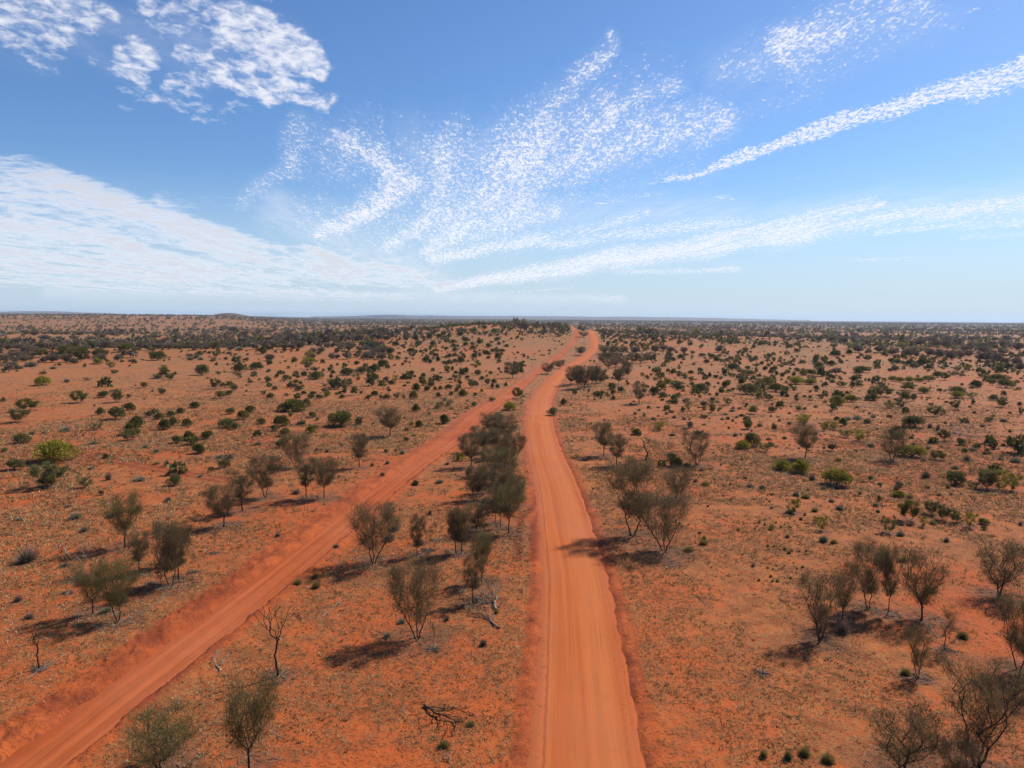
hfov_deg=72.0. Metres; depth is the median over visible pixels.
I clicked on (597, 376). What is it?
mulga tree
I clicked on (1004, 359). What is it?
mulga tree
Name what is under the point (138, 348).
feathery bush
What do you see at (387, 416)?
mulga tree
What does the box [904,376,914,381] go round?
yellow bush
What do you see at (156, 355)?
round bush
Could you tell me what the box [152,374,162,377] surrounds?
feathery bush
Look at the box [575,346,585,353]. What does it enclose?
mulga tree
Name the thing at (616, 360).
mulga tree
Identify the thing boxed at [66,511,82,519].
saltbush
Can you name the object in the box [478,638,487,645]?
dry shrub
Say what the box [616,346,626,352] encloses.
mulga tree
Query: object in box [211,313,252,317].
hill
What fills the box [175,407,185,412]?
round bush
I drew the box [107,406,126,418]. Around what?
olive bush
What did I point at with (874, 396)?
round bush
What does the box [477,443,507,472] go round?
mulga tree
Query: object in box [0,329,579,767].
track
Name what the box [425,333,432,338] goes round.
round bush
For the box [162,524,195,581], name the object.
mulga tree
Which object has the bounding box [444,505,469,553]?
mulga tree
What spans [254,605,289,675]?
dead tree
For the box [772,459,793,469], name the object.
yellow bush
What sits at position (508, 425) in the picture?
mulga tree
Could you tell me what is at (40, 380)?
yellow bush
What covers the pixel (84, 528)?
dry shrub
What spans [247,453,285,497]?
mulga tree
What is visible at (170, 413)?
round bush
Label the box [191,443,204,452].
round bush
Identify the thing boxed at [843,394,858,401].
yellow bush
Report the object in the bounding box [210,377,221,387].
feathery bush
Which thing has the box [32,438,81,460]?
yellow bush
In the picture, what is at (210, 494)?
mulga tree
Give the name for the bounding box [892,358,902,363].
round bush
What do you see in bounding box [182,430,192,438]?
round bush
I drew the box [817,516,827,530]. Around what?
feathery bush
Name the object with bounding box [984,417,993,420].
olive bush
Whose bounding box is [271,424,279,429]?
olive bush
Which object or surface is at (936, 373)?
round bush
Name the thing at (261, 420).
round bush
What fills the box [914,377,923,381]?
yellow bush
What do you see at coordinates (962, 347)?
mulga tree
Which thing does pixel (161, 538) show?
mulga tree
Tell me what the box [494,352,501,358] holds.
round bush
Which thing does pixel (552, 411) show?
olive bush
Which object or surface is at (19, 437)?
olive bush
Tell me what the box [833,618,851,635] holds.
dry shrub
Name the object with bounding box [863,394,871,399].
olive bush
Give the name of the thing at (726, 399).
feathery bush
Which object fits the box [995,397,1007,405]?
feathery bush
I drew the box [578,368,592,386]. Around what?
mulga tree
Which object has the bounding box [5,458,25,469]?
olive bush
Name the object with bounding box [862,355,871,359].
feathery bush
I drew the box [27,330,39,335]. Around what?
mulga tree
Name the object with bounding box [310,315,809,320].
hills
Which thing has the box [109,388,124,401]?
feathery bush
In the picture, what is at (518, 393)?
feathery bush
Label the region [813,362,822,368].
round bush
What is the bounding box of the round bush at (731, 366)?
[725,363,740,369]
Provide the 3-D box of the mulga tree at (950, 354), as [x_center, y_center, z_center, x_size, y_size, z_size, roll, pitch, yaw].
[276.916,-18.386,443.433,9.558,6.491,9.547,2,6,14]
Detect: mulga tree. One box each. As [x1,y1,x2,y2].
[0,353,11,360]
[3,344,12,348]
[4,351,27,356]
[14,344,31,348]
[19,356,29,361]
[20,346,31,351]
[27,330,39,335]
[31,347,44,351]
[38,335,50,339]
[45,353,59,361]
[59,353,72,360]
[67,557,106,614]
[69,357,78,362]
[73,331,84,334]
[85,335,97,339]
[87,554,141,621]
[97,353,106,358]
[98,488,150,547]
[99,340,110,346]
[109,331,119,335]
[111,694,206,767]
[120,528,150,569]
[146,517,193,585]
[151,343,163,348]
[153,522,179,551]
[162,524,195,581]
[164,343,173,348]
[197,480,242,526]
[214,668,285,767]
[221,465,257,510]
[226,326,238,330]
[226,345,234,349]
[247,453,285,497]
[265,353,275,359]
[270,341,279,346]
[275,430,310,467]
[280,343,287,347]
[287,343,296,348]
[290,455,316,497]
[297,341,305,347]
[307,353,316,357]
[310,454,338,497]
[317,347,324,351]
[324,342,330,347]
[328,353,335,358]
[343,498,402,563]
[348,432,371,466]
[362,351,372,358]
[372,404,402,435]
[378,352,386,358]
[382,548,447,638]
[407,513,428,555]
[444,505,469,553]
[444,505,474,551]
[455,431,484,465]
[460,555,487,601]
[461,496,493,531]
[464,463,486,499]
[465,425,494,447]
[469,530,495,581]
[476,411,505,429]
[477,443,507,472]
[478,461,494,491]
[486,428,515,449]
[486,461,518,491]
[487,445,521,474]
[487,483,503,522]
[490,413,518,434]
[491,477,528,533]
[499,469,525,504]
[502,433,526,459]
[504,362,520,377]
[541,362,555,373]
[553,359,564,368]
[564,365,578,384]
[570,365,586,388]
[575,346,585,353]
[577,331,588,335]
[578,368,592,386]
[587,365,602,385]
[590,419,614,455]
[595,369,606,382]
[597,344,609,351]
[597,352,605,362]
[598,455,661,535]
[601,357,613,368]
[602,351,614,357]
[606,433,630,465]
[607,345,618,351]
[608,350,620,356]
[610,356,621,367]
[614,367,625,383]
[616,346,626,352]
[618,354,630,363]
[620,360,634,378]
[628,353,640,361]
[628,483,697,550]
[631,347,639,352]
[631,383,647,403]
[635,353,646,363]
[641,353,652,360]
[651,345,659,351]
[658,464,695,498]
[659,345,667,349]
[680,430,713,464]
[715,345,722,351]
[787,422,822,458]
[796,568,848,641]
[828,553,864,618]
[838,337,847,341]
[850,538,898,608]
[852,345,865,351]
[862,695,950,767]
[874,345,883,351]
[878,427,910,459]
[878,542,903,612]
[886,348,898,353]
[897,544,954,619]
[902,348,917,356]
[903,622,934,677]
[915,339,922,343]
[923,348,935,354]
[926,724,993,767]
[927,336,936,341]
[930,648,1023,767]
[932,340,942,344]
[933,349,944,357]
[941,340,953,345]
[944,350,959,359]
[957,351,966,356]
[958,345,970,349]
[964,349,974,355]
[970,534,1023,596]
[971,342,989,346]
[974,352,984,359]
[977,346,990,351]
[977,351,993,359]
[988,353,1003,361]
[990,588,1023,670]
[997,348,1009,353]
[1000,357,1011,362]
[1008,630,1023,666]
[1009,357,1022,363]
[1012,342,1023,349]
[1014,362,1023,369]
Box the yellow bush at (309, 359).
[301,357,315,361]
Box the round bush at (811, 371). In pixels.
[807,369,815,374]
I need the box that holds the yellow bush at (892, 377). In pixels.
[888,375,896,380]
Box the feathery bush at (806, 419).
[794,414,811,422]
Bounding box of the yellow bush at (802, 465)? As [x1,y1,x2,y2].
[788,459,810,473]
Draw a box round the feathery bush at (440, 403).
[435,401,444,407]
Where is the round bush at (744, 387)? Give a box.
[736,383,757,393]
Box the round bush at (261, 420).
[255,418,265,423]
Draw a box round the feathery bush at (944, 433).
[938,429,950,440]
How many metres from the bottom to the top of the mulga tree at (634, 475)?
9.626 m
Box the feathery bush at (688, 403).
[685,400,691,410]
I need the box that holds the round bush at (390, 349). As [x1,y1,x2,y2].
[386,347,394,352]
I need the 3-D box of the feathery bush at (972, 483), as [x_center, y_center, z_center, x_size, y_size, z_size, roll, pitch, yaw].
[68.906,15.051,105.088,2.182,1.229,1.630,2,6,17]
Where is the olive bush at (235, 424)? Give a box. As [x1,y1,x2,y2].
[230,422,240,428]
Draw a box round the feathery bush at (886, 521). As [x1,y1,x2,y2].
[879,515,896,532]
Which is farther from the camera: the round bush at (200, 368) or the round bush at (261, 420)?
the round bush at (200, 368)
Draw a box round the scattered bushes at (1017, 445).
[0,321,1023,480]
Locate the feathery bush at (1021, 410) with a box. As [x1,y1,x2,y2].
[1018,406,1023,413]
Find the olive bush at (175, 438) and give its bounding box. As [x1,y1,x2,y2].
[171,435,181,442]
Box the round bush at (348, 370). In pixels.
[340,367,355,374]
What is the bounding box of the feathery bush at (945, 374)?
[939,372,949,378]
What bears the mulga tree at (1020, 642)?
on the ground at (686, 739)
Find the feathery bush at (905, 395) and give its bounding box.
[898,391,911,401]
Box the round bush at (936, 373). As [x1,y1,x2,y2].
[931,371,941,376]
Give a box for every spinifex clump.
[293,577,302,584]
[311,581,320,588]
[438,737,449,748]
[465,720,474,726]
[683,545,694,551]
[699,538,710,544]
[759,749,768,758]
[783,749,793,759]
[799,744,811,757]
[819,750,835,764]
[900,667,911,676]
[956,630,968,639]
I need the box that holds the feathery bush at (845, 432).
[837,429,853,436]
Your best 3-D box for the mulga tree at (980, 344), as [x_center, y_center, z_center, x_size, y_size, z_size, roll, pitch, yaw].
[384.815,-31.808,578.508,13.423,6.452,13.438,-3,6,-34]
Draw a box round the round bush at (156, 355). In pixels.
[149,351,167,359]
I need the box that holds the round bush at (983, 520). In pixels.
[977,518,989,523]
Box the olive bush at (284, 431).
[278,427,290,435]
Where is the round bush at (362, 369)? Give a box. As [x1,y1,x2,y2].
[354,366,366,372]
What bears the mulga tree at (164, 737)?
on the ground at (686, 739)
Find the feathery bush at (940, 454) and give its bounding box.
[929,450,946,458]
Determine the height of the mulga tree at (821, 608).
5.598 m
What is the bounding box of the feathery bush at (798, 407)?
[795,405,802,409]
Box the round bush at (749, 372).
[742,370,755,374]
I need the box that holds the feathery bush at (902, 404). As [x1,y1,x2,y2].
[895,401,905,407]
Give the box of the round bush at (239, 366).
[231,362,247,371]
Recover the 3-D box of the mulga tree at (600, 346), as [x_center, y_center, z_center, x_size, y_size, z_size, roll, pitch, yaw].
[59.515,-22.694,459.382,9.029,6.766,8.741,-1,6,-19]
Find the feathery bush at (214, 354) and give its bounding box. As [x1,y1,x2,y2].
[211,350,220,356]
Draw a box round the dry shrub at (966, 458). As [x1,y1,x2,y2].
[962,455,971,460]
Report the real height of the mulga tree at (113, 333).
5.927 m
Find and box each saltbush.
[5,361,17,364]
[23,361,36,366]
[58,426,72,431]
[59,562,70,567]
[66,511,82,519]
[99,606,111,613]
[134,476,145,481]
[233,346,243,350]
[382,633,390,637]
[397,618,405,624]
[783,509,793,513]
[818,535,828,543]
[835,503,843,509]
[864,442,875,447]
[894,531,904,535]
[967,446,978,450]
[1007,457,1020,462]
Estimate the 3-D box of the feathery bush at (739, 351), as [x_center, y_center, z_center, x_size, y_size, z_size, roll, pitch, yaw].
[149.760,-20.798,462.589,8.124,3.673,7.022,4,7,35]
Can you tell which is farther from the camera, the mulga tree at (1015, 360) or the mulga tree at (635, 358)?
the mulga tree at (1015, 360)
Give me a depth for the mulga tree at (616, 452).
119.30 m
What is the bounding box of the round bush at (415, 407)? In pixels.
[411,403,420,410]
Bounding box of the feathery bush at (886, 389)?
[875,385,896,396]
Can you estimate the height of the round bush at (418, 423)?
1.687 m
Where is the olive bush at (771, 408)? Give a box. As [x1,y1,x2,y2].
[768,406,775,411]
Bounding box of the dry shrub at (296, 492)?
[290,488,300,494]
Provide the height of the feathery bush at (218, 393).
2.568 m
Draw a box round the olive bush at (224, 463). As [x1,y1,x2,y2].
[218,459,230,467]
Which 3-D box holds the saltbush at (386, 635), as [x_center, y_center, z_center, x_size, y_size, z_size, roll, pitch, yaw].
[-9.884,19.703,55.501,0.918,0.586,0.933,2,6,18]
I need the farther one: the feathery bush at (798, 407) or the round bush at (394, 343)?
the round bush at (394, 343)
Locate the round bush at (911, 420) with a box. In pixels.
[901,415,926,426]
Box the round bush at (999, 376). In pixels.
[988,374,1008,380]
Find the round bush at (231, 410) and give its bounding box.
[225,408,234,413]
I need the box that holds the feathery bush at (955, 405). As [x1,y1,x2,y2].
[948,399,960,408]
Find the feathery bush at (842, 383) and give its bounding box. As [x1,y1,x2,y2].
[835,381,846,386]
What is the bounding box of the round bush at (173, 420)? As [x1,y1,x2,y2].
[169,416,180,424]
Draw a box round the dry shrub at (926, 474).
[920,470,931,478]
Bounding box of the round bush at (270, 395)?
[266,393,274,397]
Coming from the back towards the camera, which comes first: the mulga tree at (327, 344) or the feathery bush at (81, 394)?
the mulga tree at (327, 344)
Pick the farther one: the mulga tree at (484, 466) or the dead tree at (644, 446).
the dead tree at (644, 446)
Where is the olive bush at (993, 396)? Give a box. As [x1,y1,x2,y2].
[987,394,997,400]
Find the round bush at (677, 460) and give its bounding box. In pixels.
[669,457,682,466]
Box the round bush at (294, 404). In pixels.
[276,399,311,410]
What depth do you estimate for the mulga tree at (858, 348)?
501.13 m
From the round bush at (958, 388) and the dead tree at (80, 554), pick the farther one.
the round bush at (958, 388)
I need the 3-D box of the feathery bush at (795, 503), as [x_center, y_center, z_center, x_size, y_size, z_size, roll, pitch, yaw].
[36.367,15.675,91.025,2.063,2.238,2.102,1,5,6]
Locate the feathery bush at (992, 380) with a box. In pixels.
[987,378,996,383]
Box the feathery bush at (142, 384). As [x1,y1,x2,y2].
[139,382,146,386]
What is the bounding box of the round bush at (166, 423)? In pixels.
[156,418,170,428]
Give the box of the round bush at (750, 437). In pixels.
[744,433,760,444]
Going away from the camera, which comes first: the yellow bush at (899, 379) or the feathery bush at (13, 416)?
the feathery bush at (13, 416)
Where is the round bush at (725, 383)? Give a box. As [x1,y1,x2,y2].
[722,380,729,386]
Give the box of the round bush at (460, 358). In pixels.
[456,356,465,361]
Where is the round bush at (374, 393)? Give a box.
[371,390,378,395]
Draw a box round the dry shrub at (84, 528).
[78,526,88,531]
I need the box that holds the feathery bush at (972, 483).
[967,482,979,487]
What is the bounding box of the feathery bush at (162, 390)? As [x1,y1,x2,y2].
[157,387,165,393]
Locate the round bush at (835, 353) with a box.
[828,350,840,355]
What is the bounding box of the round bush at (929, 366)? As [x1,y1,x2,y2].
[923,364,934,368]
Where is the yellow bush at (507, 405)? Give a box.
[503,402,515,409]
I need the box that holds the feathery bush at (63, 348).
[55,344,74,354]
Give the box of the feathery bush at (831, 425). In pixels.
[828,422,836,428]
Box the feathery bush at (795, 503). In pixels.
[786,497,802,512]
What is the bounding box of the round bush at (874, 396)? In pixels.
[866,393,879,399]
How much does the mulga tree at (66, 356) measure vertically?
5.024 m
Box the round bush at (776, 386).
[768,383,782,390]
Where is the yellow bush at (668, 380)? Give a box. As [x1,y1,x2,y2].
[664,378,671,383]
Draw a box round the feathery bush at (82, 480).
[76,476,92,487]
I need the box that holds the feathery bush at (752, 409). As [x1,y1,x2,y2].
[749,405,758,413]
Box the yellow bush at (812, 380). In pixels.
[804,378,816,384]
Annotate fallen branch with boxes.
[26,652,66,678]
[211,649,228,669]
[422,703,461,732]
[429,706,468,712]
[450,572,500,609]
[460,594,499,628]
[665,554,687,568]
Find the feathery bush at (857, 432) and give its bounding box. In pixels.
[849,428,870,439]
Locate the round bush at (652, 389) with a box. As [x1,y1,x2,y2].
[648,386,658,393]
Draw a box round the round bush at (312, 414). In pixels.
[308,411,316,416]
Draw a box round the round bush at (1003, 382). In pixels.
[995,379,1016,387]
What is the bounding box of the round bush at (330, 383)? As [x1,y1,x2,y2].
[329,379,337,387]
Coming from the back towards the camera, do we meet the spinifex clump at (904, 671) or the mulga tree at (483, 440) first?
the mulga tree at (483, 440)
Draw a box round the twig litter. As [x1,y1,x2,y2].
[27,436,1023,767]
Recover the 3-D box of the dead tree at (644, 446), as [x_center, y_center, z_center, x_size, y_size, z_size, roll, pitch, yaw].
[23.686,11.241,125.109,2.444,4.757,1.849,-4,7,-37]
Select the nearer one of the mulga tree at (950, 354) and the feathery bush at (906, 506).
the feathery bush at (906, 506)
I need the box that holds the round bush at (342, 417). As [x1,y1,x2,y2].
[325,410,351,425]
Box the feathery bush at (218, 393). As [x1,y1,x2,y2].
[214,391,225,397]
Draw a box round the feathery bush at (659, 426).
[653,421,664,429]
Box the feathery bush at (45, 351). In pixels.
[35,348,50,356]
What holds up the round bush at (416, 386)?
on the ground at (686, 739)
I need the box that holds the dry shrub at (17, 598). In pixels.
[11,594,23,601]
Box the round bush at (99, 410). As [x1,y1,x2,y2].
[94,407,105,413]
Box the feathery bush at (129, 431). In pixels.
[120,427,138,439]
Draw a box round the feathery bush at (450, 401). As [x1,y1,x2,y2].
[445,399,453,404]
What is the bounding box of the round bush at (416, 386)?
[411,383,420,390]
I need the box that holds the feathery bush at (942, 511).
[936,503,951,519]
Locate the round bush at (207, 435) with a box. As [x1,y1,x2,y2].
[199,430,213,438]
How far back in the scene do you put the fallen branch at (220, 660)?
50.75 m
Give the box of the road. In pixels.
[526,325,645,767]
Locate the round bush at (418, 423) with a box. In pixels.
[415,420,423,426]
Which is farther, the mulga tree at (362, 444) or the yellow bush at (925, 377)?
the yellow bush at (925, 377)
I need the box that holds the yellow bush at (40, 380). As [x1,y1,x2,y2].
[34,376,51,384]
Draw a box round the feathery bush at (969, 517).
[964,511,978,526]
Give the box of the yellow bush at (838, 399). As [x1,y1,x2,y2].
[828,395,844,404]
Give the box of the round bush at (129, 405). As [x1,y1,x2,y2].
[121,402,135,409]
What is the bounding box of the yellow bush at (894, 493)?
[890,490,905,496]
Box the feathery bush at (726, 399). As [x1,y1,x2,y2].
[723,396,732,404]
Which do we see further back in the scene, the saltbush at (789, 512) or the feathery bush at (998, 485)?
the feathery bush at (998, 485)
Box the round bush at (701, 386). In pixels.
[692,383,708,391]
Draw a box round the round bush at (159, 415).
[153,412,164,418]
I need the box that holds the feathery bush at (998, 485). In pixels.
[988,469,1009,489]
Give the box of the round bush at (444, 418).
[440,414,449,423]
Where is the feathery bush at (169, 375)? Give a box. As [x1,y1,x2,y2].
[164,373,173,379]
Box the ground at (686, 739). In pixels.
[0,315,1023,767]
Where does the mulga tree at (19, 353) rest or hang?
on the ground at (686, 739)
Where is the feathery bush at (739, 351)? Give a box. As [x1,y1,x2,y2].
[735,350,745,353]
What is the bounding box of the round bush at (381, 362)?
[377,359,388,366]
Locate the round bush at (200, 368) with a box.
[194,364,208,374]
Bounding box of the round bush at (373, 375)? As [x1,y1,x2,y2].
[371,373,378,378]
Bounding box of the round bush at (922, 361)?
[917,358,928,365]
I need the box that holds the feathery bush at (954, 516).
[948,509,962,521]
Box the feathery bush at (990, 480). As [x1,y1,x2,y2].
[976,468,997,488]
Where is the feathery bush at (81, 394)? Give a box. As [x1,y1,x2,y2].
[68,390,89,401]
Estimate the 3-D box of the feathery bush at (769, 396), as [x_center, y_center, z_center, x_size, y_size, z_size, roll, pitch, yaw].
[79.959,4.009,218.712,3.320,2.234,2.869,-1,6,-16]
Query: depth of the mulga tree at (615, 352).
418.12 m
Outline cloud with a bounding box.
[0,0,1023,300]
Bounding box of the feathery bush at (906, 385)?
[900,382,917,390]
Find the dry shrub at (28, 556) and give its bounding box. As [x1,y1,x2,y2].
[12,545,43,565]
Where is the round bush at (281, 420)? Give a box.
[273,415,290,425]
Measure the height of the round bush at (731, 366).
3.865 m
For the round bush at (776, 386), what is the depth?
248.29 m
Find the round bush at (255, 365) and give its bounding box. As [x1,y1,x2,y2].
[248,362,263,368]
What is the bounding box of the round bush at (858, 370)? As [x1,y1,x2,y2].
[854,368,863,372]
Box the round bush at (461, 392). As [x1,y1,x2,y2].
[457,389,467,395]
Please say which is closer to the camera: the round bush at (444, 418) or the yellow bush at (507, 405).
the round bush at (444, 418)
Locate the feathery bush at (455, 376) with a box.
[452,373,460,381]
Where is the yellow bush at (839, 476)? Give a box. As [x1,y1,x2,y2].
[821,466,853,485]
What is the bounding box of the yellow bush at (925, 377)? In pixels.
[921,375,935,380]
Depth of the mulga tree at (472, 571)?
61.91 m
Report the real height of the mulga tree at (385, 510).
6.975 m
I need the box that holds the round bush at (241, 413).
[236,410,249,418]
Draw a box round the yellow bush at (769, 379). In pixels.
[760,376,774,383]
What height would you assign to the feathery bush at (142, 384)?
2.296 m
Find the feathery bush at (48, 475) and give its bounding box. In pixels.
[25,460,69,485]
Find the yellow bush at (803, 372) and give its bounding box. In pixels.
[798,369,808,374]
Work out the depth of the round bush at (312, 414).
173.49 m
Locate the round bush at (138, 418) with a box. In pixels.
[127,416,145,424]
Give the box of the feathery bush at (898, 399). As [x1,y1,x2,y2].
[893,397,902,401]
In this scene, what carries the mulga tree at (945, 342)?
on the ground at (686, 739)
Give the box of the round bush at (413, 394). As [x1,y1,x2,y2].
[409,391,417,398]
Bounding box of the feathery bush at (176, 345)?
[173,342,187,348]
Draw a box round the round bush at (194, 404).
[189,401,199,407]
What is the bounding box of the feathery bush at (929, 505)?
[923,499,939,512]
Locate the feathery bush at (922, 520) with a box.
[917,516,928,525]
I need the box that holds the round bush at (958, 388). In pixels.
[947,386,965,391]
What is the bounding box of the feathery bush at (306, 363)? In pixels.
[303,360,311,368]
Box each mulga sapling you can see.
[151,556,165,585]
[494,487,506,527]
[937,604,960,650]
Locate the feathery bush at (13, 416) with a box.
[8,407,30,420]
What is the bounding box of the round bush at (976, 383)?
[968,379,982,386]
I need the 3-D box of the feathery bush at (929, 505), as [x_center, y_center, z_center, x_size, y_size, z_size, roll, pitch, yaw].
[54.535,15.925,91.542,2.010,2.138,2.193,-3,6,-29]
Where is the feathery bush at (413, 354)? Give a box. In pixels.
[408,351,415,356]
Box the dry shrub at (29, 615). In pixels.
[23,612,34,618]
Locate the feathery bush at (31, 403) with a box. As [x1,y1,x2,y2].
[13,398,38,410]
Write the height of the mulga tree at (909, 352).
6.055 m
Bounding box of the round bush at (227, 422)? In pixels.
[218,418,235,427]
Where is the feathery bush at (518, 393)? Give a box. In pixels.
[511,387,523,397]
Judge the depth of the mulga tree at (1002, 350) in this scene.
517.93 m
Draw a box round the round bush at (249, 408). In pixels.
[245,405,255,411]
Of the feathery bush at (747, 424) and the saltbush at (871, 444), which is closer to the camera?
the saltbush at (871, 444)
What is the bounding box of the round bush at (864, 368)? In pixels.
[853,366,870,372]
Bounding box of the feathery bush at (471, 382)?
[467,378,475,387]
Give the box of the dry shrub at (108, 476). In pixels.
[104,472,112,479]
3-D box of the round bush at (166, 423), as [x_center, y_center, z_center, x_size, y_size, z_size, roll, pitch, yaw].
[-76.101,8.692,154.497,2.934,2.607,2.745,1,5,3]
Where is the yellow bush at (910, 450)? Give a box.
[895,444,927,456]
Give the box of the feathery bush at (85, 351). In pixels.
[70,346,89,361]
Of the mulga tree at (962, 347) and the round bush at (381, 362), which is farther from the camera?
the mulga tree at (962, 347)
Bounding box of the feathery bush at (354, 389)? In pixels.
[350,386,358,393]
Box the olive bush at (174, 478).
[165,473,182,485]
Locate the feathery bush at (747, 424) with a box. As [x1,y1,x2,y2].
[744,421,751,428]
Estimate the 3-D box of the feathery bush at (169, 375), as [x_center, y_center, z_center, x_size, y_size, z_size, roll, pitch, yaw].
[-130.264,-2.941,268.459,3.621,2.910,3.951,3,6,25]
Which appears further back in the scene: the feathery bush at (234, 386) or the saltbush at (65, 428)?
the feathery bush at (234, 386)
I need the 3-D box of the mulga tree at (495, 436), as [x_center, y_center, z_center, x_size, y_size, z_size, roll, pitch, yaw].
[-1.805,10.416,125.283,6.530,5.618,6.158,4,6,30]
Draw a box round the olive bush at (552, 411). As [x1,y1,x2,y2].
[546,407,557,414]
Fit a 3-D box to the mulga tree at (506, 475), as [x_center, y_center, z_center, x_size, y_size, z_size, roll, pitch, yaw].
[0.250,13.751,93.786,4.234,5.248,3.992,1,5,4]
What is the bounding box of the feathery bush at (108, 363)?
[105,361,115,367]
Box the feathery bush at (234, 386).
[229,383,238,390]
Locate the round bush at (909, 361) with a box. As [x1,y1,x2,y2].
[902,359,917,364]
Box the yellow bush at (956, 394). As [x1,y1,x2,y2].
[949,391,964,397]
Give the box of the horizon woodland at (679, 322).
[0,313,1023,329]
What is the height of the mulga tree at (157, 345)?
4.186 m
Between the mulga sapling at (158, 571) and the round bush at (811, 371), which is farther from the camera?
the round bush at (811, 371)
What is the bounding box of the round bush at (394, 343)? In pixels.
[392,341,399,345]
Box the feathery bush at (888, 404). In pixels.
[883,401,894,407]
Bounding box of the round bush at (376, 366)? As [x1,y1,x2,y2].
[370,363,380,370]
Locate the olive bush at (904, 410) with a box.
[902,407,909,413]
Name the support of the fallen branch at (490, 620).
on the ground at (686, 739)
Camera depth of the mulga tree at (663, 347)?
490.92 m
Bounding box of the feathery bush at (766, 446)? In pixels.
[759,443,771,450]
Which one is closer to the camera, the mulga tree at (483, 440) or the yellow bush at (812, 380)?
the mulga tree at (483, 440)
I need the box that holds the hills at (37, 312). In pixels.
[0,311,119,314]
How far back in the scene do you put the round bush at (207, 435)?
142.59 m
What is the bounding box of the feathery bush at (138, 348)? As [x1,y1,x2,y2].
[129,346,141,350]
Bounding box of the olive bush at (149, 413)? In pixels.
[144,410,152,415]
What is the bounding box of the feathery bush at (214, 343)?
[206,341,221,347]
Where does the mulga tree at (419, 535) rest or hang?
on the ground at (686, 739)
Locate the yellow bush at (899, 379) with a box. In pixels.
[895,377,904,381]
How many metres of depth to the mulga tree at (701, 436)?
120.54 m
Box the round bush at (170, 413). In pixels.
[165,410,175,415]
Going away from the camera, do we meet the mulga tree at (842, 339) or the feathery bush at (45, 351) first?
the feathery bush at (45, 351)
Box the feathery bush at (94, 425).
[87,422,102,428]
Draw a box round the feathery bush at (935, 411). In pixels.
[925,405,941,415]
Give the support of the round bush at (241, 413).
on the ground at (686, 739)
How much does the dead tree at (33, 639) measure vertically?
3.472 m
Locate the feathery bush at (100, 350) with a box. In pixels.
[92,347,108,354]
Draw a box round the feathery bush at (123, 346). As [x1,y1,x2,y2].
[117,343,132,349]
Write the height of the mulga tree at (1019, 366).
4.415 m
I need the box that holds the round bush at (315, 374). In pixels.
[307,371,323,378]
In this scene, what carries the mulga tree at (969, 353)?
on the ground at (686, 739)
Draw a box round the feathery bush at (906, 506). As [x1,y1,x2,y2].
[896,499,920,520]
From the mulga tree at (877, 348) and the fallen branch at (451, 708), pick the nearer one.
the fallen branch at (451, 708)
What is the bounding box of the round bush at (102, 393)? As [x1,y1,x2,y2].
[96,391,109,397]
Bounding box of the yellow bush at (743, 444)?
[735,440,750,448]
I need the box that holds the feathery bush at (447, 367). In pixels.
[443,365,450,371]
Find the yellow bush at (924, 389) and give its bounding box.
[917,386,931,392]
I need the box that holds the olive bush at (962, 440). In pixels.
[957,437,966,443]
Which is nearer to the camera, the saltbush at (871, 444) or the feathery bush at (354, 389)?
the saltbush at (871, 444)
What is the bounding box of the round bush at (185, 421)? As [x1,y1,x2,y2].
[182,418,192,424]
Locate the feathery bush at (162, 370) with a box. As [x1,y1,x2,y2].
[158,366,169,377]
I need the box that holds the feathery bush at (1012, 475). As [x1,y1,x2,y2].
[1006,473,1023,490]
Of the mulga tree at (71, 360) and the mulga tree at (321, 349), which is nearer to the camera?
the mulga tree at (71, 360)
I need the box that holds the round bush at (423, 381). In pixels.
[419,379,427,384]
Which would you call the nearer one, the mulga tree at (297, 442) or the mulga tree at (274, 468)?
the mulga tree at (274, 468)
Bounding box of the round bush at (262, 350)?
[258,347,267,353]
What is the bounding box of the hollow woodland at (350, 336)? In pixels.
[0,327,387,361]
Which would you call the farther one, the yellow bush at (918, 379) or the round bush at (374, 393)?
the yellow bush at (918, 379)
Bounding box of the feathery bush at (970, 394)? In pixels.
[965,392,977,396]
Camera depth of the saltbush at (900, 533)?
82.41 m
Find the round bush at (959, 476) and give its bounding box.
[946,470,966,484]
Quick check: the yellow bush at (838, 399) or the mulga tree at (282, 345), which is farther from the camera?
the mulga tree at (282, 345)
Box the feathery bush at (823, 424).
[817,422,828,429]
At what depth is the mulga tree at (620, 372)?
264.34 m
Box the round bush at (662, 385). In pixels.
[658,383,666,388]
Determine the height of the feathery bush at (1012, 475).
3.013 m
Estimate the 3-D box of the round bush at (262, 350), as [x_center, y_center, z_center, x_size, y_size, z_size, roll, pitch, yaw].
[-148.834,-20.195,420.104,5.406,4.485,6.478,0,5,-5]
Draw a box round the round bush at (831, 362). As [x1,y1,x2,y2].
[826,360,836,365]
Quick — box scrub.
[0,316,1023,351]
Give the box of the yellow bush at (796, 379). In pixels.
[788,376,803,383]
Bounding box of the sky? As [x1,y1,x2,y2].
[0,0,1023,321]
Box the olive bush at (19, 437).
[11,433,31,443]
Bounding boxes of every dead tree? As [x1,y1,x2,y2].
[26,623,44,668]
[68,538,96,574]
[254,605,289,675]
[638,433,650,459]
[941,415,978,434]
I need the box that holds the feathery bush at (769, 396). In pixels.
[765,394,773,398]

